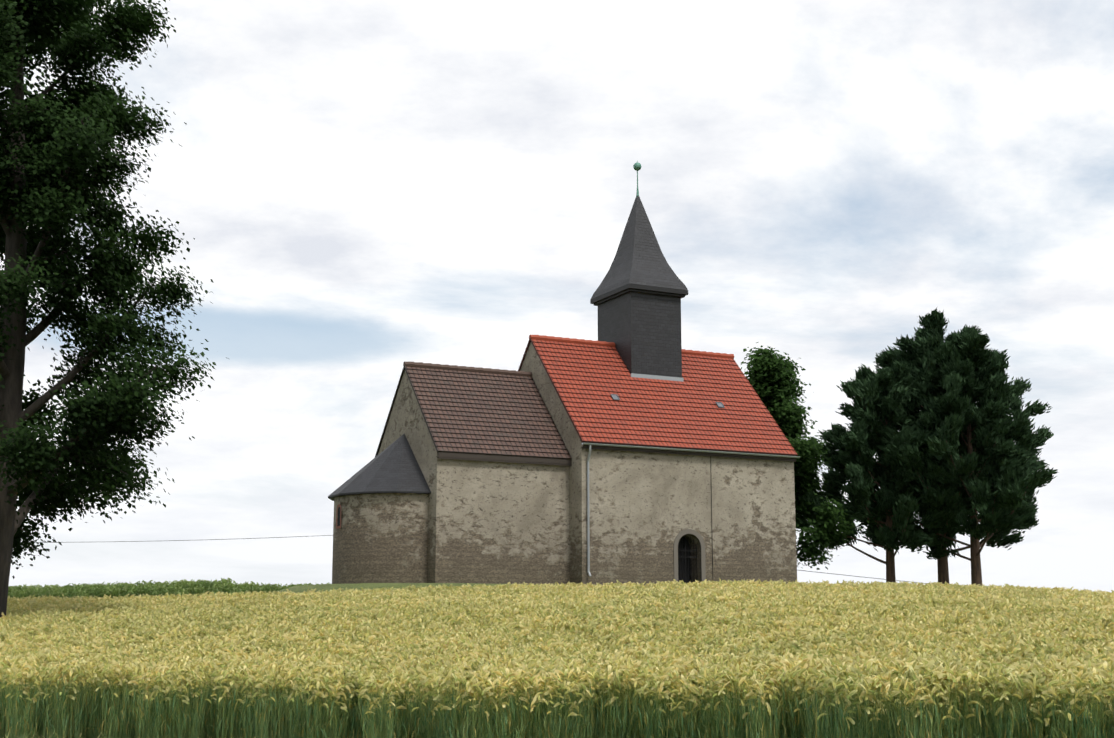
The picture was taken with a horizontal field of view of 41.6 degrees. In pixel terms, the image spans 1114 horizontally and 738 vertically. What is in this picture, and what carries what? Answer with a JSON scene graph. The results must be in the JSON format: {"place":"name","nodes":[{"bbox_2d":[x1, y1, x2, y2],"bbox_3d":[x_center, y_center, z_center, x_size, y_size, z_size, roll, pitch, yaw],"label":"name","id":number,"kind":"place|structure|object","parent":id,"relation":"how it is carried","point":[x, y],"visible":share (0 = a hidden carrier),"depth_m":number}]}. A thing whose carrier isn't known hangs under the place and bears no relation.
{"place":"outdoors","nodes":[
{"label":"outdoors","id":0,"kind":"place"},
{"bbox_2d":[0,0,228,618],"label":"tree","id":1,"kind":"object","parent":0,"point":[51,142],"visible":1,"depth_m":45.98},
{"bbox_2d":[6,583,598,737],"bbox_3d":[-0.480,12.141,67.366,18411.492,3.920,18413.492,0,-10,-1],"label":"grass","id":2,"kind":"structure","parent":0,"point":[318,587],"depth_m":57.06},
{"bbox_2d":[332,493,428,583],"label":"apse wall","id":3,"kind":"structure","parent":0,"point":[380,538],"depth_m":59.36},
{"bbox_2d":[336,504,340,528],"bbox_3d":[-9.023,6.087,60.625,0.001,1.010,0.500,6,-12,-32],"label":"window surround","id":4,"kind":"object","parent":3,"relation":"in","point":[339,505],"visible":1,"depth_m":60.64},
{"bbox_2d":[337,507,339,525],"bbox_3d":[-9.008,6.088,60.635,0.001,0.810,0.300,6,-12,-32],"label":"window","id":5,"kind":"structure","parent":3,"relation":"in","point":[338,516],"depth_m":60.65},
{"bbox_2d":[328,434,430,500],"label":"apse roof","id":6,"kind":"structure","parent":3,"relation":"on","point":[394,467],"depth_m":60.48},
{"bbox_2d":[403,362,531,376],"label":"roof ridge tiles","id":7,"kind":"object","parent":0,"point":[465,368],"depth_m":64.51},
{"bbox_2d":[35,535,926,583],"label":"power line","id":8,"kind":"object","parent":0,"point":[330,535],"visible":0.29,"depth_m":88.79},
{"bbox_2d":[0,0,1113,591],"label":"sky","id":9,"kind":"structure","parent":0,"point":[363,189]},
{"bbox_2d":[378,341,796,584],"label":"church walls","id":10,"kind":"structure","parent":0,"point":[500,523],"depth_m":61.47},
{"bbox_2d":[375,367,404,456],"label":"chapel chancel roof back","id":11,"kind":"structure","parent":10,"relation":"on","point":[391,407],"depth_m":64.46},
{"bbox_2d":[404,365,571,459],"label":"tiled roof","id":12,"kind":"structure","parent":10,"relation":"on","point":[467,412],"depth_m":62.33},
{"bbox_2d":[518,339,530,370],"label":"chapel nave roof","id":13,"kind":"structure","parent":10,"relation":"on","point":[524,355],"depth_m":66.67},
{"bbox_2d":[437,442,795,465],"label":"chapel eave boards","id":14,"kind":"object","parent":10,"relation":"attached to","point":[501,458],"visible":0.46,"depth_m":61.45},
{"bbox_2d":[530,338,797,455],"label":"tiled roof","id":15,"kind":"structure","parent":10,"relation":"on","point":[588,380],"depth_m":65.47},
{"bbox_2d":[529,335,733,358],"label":"roof ridge tiles","id":16,"kind":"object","parent":15,"relation":"on","point":[605,343],"depth_m":67.67},
{"bbox_2d":[598,292,681,377],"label":"bell tower","id":17,"kind":"structure","parent":15,"relation":"on","point":[642,331],"depth_m":67.51},
{"bbox_2d":[590,195,687,299],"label":"spire roof","id":18,"kind":"structure","parent":17,"relation":"on","point":[639,259],"depth_m":68.74},
{"bbox_2d":[636,161,638,197],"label":"finial rod","id":19,"kind":"object","parent":18,"relation":"on","point":[637,192],"visible":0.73,"depth_m":70.11},
{"bbox_2d":[633,162,640,170],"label":"finial ball","id":20,"kind":"object","parent":19,"relation":"on","point":[636,166],"visible":0.96,"depth_m":70.19},
{"bbox_2d":[590,284,687,305],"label":"spire eaves trim","id":21,"kind":"structure","parent":17,"relation":"attached to","point":[613,294],"depth_m":67.78},
{"bbox_2d":[631,373,683,381],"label":"flashing","id":22,"kind":"object","parent":15,"relation":"on","point":[657,377],"visible":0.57,"depth_m":67.03},
{"bbox_2d":[610,394,724,407],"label":"chapel rooflights","id":23,"kind":"object","parent":15,"relation":"on","point":[616,397],"visible":0.98,"depth_m":64.57},
{"bbox_2d":[673,529,705,582],"bbox_3d":[5.629,8.062,62.606,1.570,2.450,0.155,5,-11,-26],"label":"door surround","id":24,"kind":"object","parent":10,"relation":"in","point":[701,545],"visible":0.79,"depth_m":62.71},
{"bbox_2d":[678,536,690,582],"bbox_3d":[5.266,8.262,63.303,1.400,2.500,0.001,5,-11,-26],"label":"door","id":25,"kind":"structure","parent":24,"relation":"in","point":[681,570],"depth_m":63.40},
{"bbox_2d":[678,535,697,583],"bbox_3d":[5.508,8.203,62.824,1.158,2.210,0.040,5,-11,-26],"label":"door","id":26,"kind":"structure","parent":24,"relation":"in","point":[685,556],"depth_m":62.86},
{"bbox_2d":[582,443,799,576],"bbox_3d":[5.912,6.213,62.814,10.960,5.501,0.324,5,-11,-26],"label":"gutter and downpipe","id":27,"kind":"object","parent":10,"relation":"attached to","point":[588,527],"visible":1,"depth_m":61.19},
{"bbox_2d":[710,456,712,569],"bbox_3d":[6.688,6.394,63.361,0.022,6.000,0.022,5,-11,-26],"label":"chapel conductor","id":28,"kind":"object","parent":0,"point":[711,514],"visible":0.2,"depth_m":63.39},
{"bbox_2d":[741,342,868,569],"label":"tree","id":29,"kind":"object","parent":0,"point":[773,380],"visible":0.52,"depth_m":73.18},
{"bbox_2d":[795,359,979,582],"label":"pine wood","id":30,"kind":"object","parent":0,"point":[879,393],"visible":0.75,"depth_m":74.35},
{"bbox_2d":[835,308,1040,584],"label":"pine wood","id":31,"kind":"object","parent":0,"point":[916,352],"visible":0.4,"depth_m":76.46},
{"bbox_2d":[870,329,1058,585],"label":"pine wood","id":32,"kind":"object","parent":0,"point":[983,404],"visible":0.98,"depth_m":72.70}
]}

